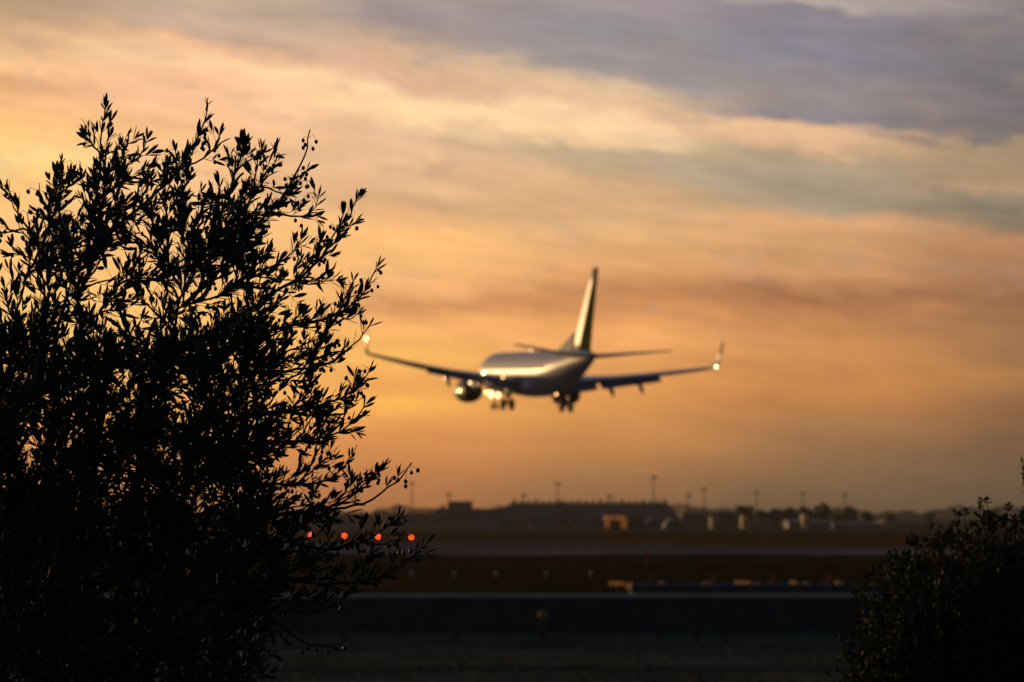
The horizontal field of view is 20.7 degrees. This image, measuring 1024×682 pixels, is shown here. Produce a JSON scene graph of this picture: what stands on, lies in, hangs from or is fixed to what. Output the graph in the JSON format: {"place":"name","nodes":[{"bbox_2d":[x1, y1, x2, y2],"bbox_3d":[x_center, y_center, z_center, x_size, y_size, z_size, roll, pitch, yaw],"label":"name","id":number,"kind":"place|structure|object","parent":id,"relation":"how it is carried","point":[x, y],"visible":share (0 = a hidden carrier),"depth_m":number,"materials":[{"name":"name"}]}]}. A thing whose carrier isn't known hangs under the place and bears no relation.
{"place":"outdoors","nodes":[
{"label":"outdoors","id":0,"kind":"place"},
{"bbox_2d":[3,629,895,681],"bbox_3d":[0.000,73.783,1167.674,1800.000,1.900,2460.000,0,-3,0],"label":"ground","id":1,"kind":"structure","parent":0,"point":[620,643],"depth_m":68.80,"materials":[{"name":"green plant"}]},
{"bbox_2d":[0,93,435,681],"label":"olive tree","id":2,"kind":"object","parent":1,"relation":"on","point":[50,505],"visible":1,"depth_m":9.30,"materials":[{"name":"green plant"}]},
{"bbox_2d":[0,594,941,632],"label":"boundary wall","id":3,"kind":"structure","parent":1,"relation":"on","point":[582,613],"depth_m":81.01,"materials":[{"name":"paint"}]},
{"bbox_2d":[537,610,548,641],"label":"weed","id":4,"kind":"object","parent":1,"relation":"on","point":[543,614],"visible":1,"depth_m":74.79,"materials":[{"name":"yellow"}]},
{"bbox_2d":[654,610,666,640],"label":"weed","id":5,"kind":"object","parent":1,"relation":"on","point":[661,628],"visible":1,"depth_m":76.23,"materials":[{"name":"green"}]},
{"bbox_2d":[690,625,704,642],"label":"weed","id":6,"kind":"object","parent":1,"relation":"on","point":[695,635],"visible":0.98,"depth_m":74.36,"materials":[{"name":"green"}]},
{"bbox_2d":[721,629,733,642],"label":"weed","id":7,"kind":"object","parent":1,"relation":"on","point":[727,635],"visible":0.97,"depth_m":74.80,"materials":[{"name":"green"}]},
{"bbox_2d":[823,496,1023,681],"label":"leafy shrub","id":8,"kind":"object","parent":1,"relation":"on","point":[966,634],"visible":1,"depth_m":13.65,"materials":[{"name":"green plant"}]},
{"bbox_2d":[1020,457,1023,492],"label":"sapling","id":9,"kind":"object","parent":1,"relation":"on","point":[1022,473],"visible":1,"depth_m":15.17,"materials":[{"name":"grey plant"}]},
{"bbox_2d":[107,666,871,671],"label":"dirt track","id":10,"kind":"structure","parent":0,"point":[746,668],"depth_m":62.55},
{"bbox_2d":[0,0,1023,515],"label":"sky","id":11,"kind":"structure","parent":0,"point":[829,194],"materials":[{"name":"orange"}]},
{"bbox_2d":[20,554,1015,597],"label":"grass field","id":12,"kind":"structure","parent":0,"point":[674,569],"depth_m":167.07,"materials":[{"name":"brown plant"}]},
{"bbox_2d":[609,581,624,593],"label":"ground lamp","id":13,"kind":"object","parent":12,"relation":"on","point":[616,583],"visible":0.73,"depth_m":94.63,"materials":[{"name":"orange glass"}]},
{"bbox_2d":[626,582,632,593],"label":"ground lamp","id":14,"kind":"object","parent":12,"relation":"on","point":[628,586],"visible":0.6,"depth_m":94.63,"materials":[{"name":"orange glass"}]},
{"bbox_2d":[631,553,661,583],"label":"antenna frame","id":15,"kind":"object","parent":12,"relation":"on","point":[652,578],"visible":0.56,"depth_m":111.56,"materials":[{"name":"red paint"}]},
{"bbox_2d":[694,565,724,583],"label":"antenna frame","id":16,"kind":"object","parent":12,"relation":"on","point":[715,577],"visible":0.51,"depth_m":111.56,"materials":[{"name":"red paint"}]},
{"bbox_2d":[735,580,750,583],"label":"ground lamp","id":17,"kind":"object","parent":12,"relation":"on","point":[742,581],"visible":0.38,"depth_m":94.63,"materials":[{"name":"orange glass"}]},
{"bbox_2d":[631,584,880,593],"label":"barrier","id":18,"kind":"object","parent":12,"relation":"on","point":[741,588],"visible":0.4,"depth_m":89.59,"materials":[{"name":"blue paint"}]},
{"bbox_2d":[752,565,783,583],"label":"antenna frame","id":19,"kind":"object","parent":12,"relation":"on","point":[772,579],"visible":0.45,"depth_m":111.56,"materials":[{"name":"red paint"}]},
{"bbox_2d":[808,565,838,583],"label":"antenna frame","id":20,"kind":"object","parent":12,"relation":"on","point":[828,579],"visible":0.52,"depth_m":111.56,"materials":[{"name":"red paint"}]},
{"bbox_2d":[21,516,1023,531],"bbox_3d":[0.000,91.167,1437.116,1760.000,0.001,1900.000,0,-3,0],"label":"field","id":21,"kind":"structure","parent":0,"point":[753,526],"depth_m":587.26,"materials":[{"name":"plant"}]},
{"bbox_2d":[336,515,388,525],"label":"storage shed","id":22,"kind":"structure","parent":21,"relation":"on","point":[370,521],"depth_m":688.58,"materials":[{"name":"black"}]},
{"bbox_2d":[375,512,385,526],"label":"pale hut","id":23,"kind":"object","parent":21,"relation":"on","point":[382,515],"visible":0.57,"depth_m":638.71,"materials":[{"name":"brown"}]},
{"bbox_2d":[409,482,413,512],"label":"floodlight mast","id":24,"kind":"object","parent":21,"relation":"on","point":[411,483],"visible":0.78,"depth_m":758.76,"materials":[{"name":"grey metal"}]},
{"bbox_2d":[388,513,439,525],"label":"shed","id":25,"kind":"structure","parent":21,"relation":"on","point":[423,519],"depth_m":678.61,"materials":[{"name":"black"}]},
{"bbox_2d":[447,501,472,525],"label":"terminal block","id":26,"kind":"structure","parent":21,"relation":"on","point":[460,513],"depth_m":688.69,"materials":[{"name":"black"}]},
{"bbox_2d":[435,508,499,525],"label":"annex","id":27,"kind":"object","parent":21,"relation":"on","point":[478,513],"visible":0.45,"depth_m":703.65,"materials":[{"name":"black"}]},
{"bbox_2d":[75,500,1022,517],"bbox_3d":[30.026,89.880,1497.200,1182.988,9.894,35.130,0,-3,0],"label":"wood","id":28,"kind":"object","parent":21,"relation":"on","point":[944,512],"visible":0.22,"depth_m":1490.83,"materials":[{"name":"green plant"}]},
{"bbox_2d":[479,500,681,525],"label":"hangar","id":29,"kind":"structure","parent":21,"relation":"on","point":[514,513],"depth_m":700.05,"materials":[{"name":"black"}]},
{"bbox_2d":[501,514,513,524],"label":"door","id":30,"kind":"structure","parent":29,"relation":"in","point":[503,521],"depth_m":698.40,"materials":[{"name":"black"}]},
{"bbox_2d":[519,514,531,524],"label":"door","id":31,"kind":"structure","parent":29,"relation":"in","point":[521,521],"depth_m":698.40,"materials":[{"name":"black"}]},
{"bbox_2d":[555,514,566,524],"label":"door","id":32,"kind":"structure","parent":29,"relation":"in","point":[557,521],"depth_m":698.40,"materials":[{"name":"black"}]},
{"bbox_2d":[573,514,584,524],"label":"door","id":33,"kind":"structure","parent":29,"relation":"in","point":[574,520],"depth_m":698.48,"materials":[{"name":"black"}]},
{"bbox_2d":[590,514,602,524],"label":"door","id":34,"kind":"structure","parent":29,"relation":"in","point":[590,514],"depth_m":698.57,"materials":[{"name":"black"}]},
{"bbox_2d":[662,514,674,523],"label":"door","id":35,"kind":"structure","parent":29,"relation":"in","point":[663,520],"depth_m":698.57,"materials":[{"name":"black"}]},
{"bbox_2d":[577,519,602,529],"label":"freight container","id":36,"kind":"object","parent":21,"relation":"on","point":[589,524],"visible":1,"depth_m":548.80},
{"bbox_2d":[625,518,645,528],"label":"dark annex","id":37,"kind":"object","parent":21,"relation":"on","point":[635,523],"visible":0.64,"depth_m":558.81,"materials":[{"name":"black"}]},
{"bbox_2d":[651,476,656,513],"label":"floodlight mast","id":38,"kind":"object","parent":21,"relation":"on","point":[653,477],"visible":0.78,"depth_m":698.88,"materials":[{"name":"grey metal"}]},
{"bbox_2d":[645,518,662,528],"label":"round shelter","id":39,"kind":"object","parent":21,"relation":"on","point":[652,523],"visible":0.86,"depth_m":558.81,"materials":[{"name":"black"}]},
{"bbox_2d":[651,523,656,528],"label":"door","id":40,"kind":"structure","parent":39,"relation":"in","point":[653,525],"depth_m":558.72,"materials":[{"name":"black"}]},
{"bbox_2d":[662,518,686,528],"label":"round hangar","id":41,"kind":"structure","parent":21,"relation":"on","point":[672,523],"depth_m":568.79,"materials":[{"name":"black"}]},
{"bbox_2d":[672,523,679,528],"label":"door","id":42,"kind":"structure","parent":41,"relation":"in","point":[674,525],"depth_m":568.63,"materials":[{"name":"black"}]},
{"bbox_2d":[702,488,706,524],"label":"floodlight mast","id":43,"kind":"object","parent":21,"relation":"on","point":[704,489],"visible":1,"depth_m":758.61,"materials":[{"name":"grey metal"}]},
{"bbox_2d":[677,512,739,524],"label":"hall","id":44,"kind":"structure","parent":21,"relation":"on","point":[692,518],"depth_m":758.45,"materials":[{"name":"black"}]},
{"bbox_2d":[708,516,716,527],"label":"utility hut","id":45,"kind":"object","parent":21,"relation":"on","point":[712,522],"visible":0.95,"depth_m":588.79,"materials":[{"name":"brown"}]},
{"bbox_2d":[719,512,734,526],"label":"broadleaf tree","id":46,"kind":"object","parent":21,"relation":"on","point":[726,517],"visible":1,"depth_m":647.67,"materials":[{"name":"green plant"}]},
{"bbox_2d":[739,515,747,527],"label":"gate hut","id":47,"kind":"object","parent":21,"relation":"on","point":[743,521],"visible":0.95,"depth_m":588.79,"materials":[{"name":"brown"}]},
{"bbox_2d":[735,505,754,520],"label":"broadleaf tree","id":48,"kind":"object","parent":21,"relation":"on","point":[744,510],"visible":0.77,"depth_m":637.79,"materials":[{"name":"green plant"}]},
{"bbox_2d":[754,491,758,523],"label":"floodlight mast","id":49,"kind":"object","parent":21,"relation":"on","point":[756,492],"visible":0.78,"depth_m":798.53,"materials":[{"name":"grey metal"}]},
{"bbox_2d":[754,509,769,526],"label":"broadleaf tree","id":50,"kind":"object","parent":21,"relation":"on","point":[761,514],"visible":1,"depth_m":648.03,"materials":[{"name":"green plant"}]},
{"bbox_2d":[768,508,780,526],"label":"broadleaf tree","id":51,"kind":"object","parent":21,"relation":"on","point":[774,514],"visible":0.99,"depth_m":653.27,"materials":[{"name":"green plant"}]},
{"bbox_2d":[779,507,797,521],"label":"broadleaf tree","id":52,"kind":"object","parent":21,"relation":"on","point":[789,513],"visible":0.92,"depth_m":648.53,"materials":[{"name":"green plant"}]},
{"bbox_2d":[783,520,800,527],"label":"white shed","id":53,"kind":"structure","parent":21,"relation":"on","point":[792,523],"depth_m":598.75,"materials":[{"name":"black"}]},
{"bbox_2d":[800,513,808,527],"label":"lit hut","id":54,"kind":"object","parent":21,"relation":"on","point":[804,520],"visible":0.88,"depth_m":593.80,"materials":[{"name":"brown"}]},
{"bbox_2d":[797,506,813,520],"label":"broadleaf tree","id":55,"kind":"object","parent":21,"relation":"on","point":[802,509],"visible":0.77,"depth_m":648.40,"materials":[{"name":"green plant"}]},
{"bbox_2d":[809,521,831,527],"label":"white tent","id":56,"kind":"object","parent":21,"relation":"on","point":[819,524],"visible":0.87,"depth_m":598.71,"materials":[{"name":"black"}]},
{"bbox_2d":[814,502,832,520],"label":"broadleaf tree","id":57,"kind":"object","parent":21,"relation":"on","point":[825,512],"visible":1,"depth_m":643.33,"materials":[{"name":"green plant"}]},
{"bbox_2d":[832,513,845,521],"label":"broadleaf tree","id":58,"kind":"object","parent":21,"relation":"on","point":[838,517],"visible":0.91,"depth_m":658.02,"materials":[{"name":"green plant"}]},
{"bbox_2d":[843,506,857,521],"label":"broadleaf tree","id":59,"kind":"object","parent":21,"relation":"on","point":[849,512],"visible":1,"depth_m":658.11,"materials":[{"name":"green plant"}]},
{"bbox_2d":[831,522,882,527],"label":"white hall","id":60,"kind":"structure","parent":21,"relation":"on","point":[856,524],"depth_m":608.70,"materials":[{"name":"black"}]},
{"bbox_2d":[862,510,873,521],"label":"broadleaf tree","id":61,"kind":"object","parent":21,"relation":"on","point":[868,516],"visible":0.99,"depth_m":657.92,"materials":[{"name":"green plant"}]},
{"bbox_2d":[886,513,896,523],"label":"broadleaf tree","id":62,"kind":"object","parent":21,"relation":"on","point":[890,518],"visible":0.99,"depth_m":797.87,"materials":[{"name":"grey plant"}]},
{"bbox_2d":[876,520,960,522],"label":"flat hall","id":63,"kind":"structure","parent":21,"relation":"on","point":[917,521],"depth_m":898.14,"materials":[{"name":"black"}]},
{"bbox_2d":[923,512,935,522],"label":"broadleaf tree","id":64,"kind":"object","parent":21,"relation":"on","point":[929,516],"visible":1,"depth_m":847.27,"materials":[{"name":"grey plant"}]},
{"bbox_2d":[37,542,1015,554],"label":"taxiway","id":65,"kind":"structure","parent":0,"point":[474,548],"depth_m":259.54,"materials":[{"name":"grey asphalt"}]},
{"bbox_2d":[509,552,959,552],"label":"taxiway edge line","id":66,"kind":"object","parent":65,"relation":"on","point":[653,552],"visible":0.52,"depth_m":240.13,"materials":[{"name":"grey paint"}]},
{"bbox_2d":[365,267,723,412],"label":"airliner","id":67,"kind":"object","parent":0,"point":[560,379],"visible":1,"depth_m":259.35,"materials":[{"name":"grey paint"}]},
{"bbox_2d":[555,355,560,372],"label":"door","id":68,"kind":"structure","parent":67,"relation":"in","point":[558,358],"depth_m":251.16,"materials":[{"name":"grey paint"}]},
{"bbox_2d":[78,532,1023,546],"bbox_3d":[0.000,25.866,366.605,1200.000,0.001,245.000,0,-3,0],"label":"dry field","id":69,"kind":"structure","parent":0,"point":[869,542],"depth_m":354.05,"materials":[{"name":"orange plant"}]},
{"bbox_2d":[78,533,1023,537],"bbox_3d":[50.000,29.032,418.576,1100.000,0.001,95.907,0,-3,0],"label":"worn verge","id":70,"kind":"structure","parent":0,"point":[736,535],"depth_m":413.33,"materials":[{"name":"brown plant"}]},
{"bbox_2d":[603,515,626,529],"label":"lit gate","id":71,"kind":"structure","parent":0,"point":[615,522],"depth_m":543.83,"materials":[{"name":"brown"}]}
]}

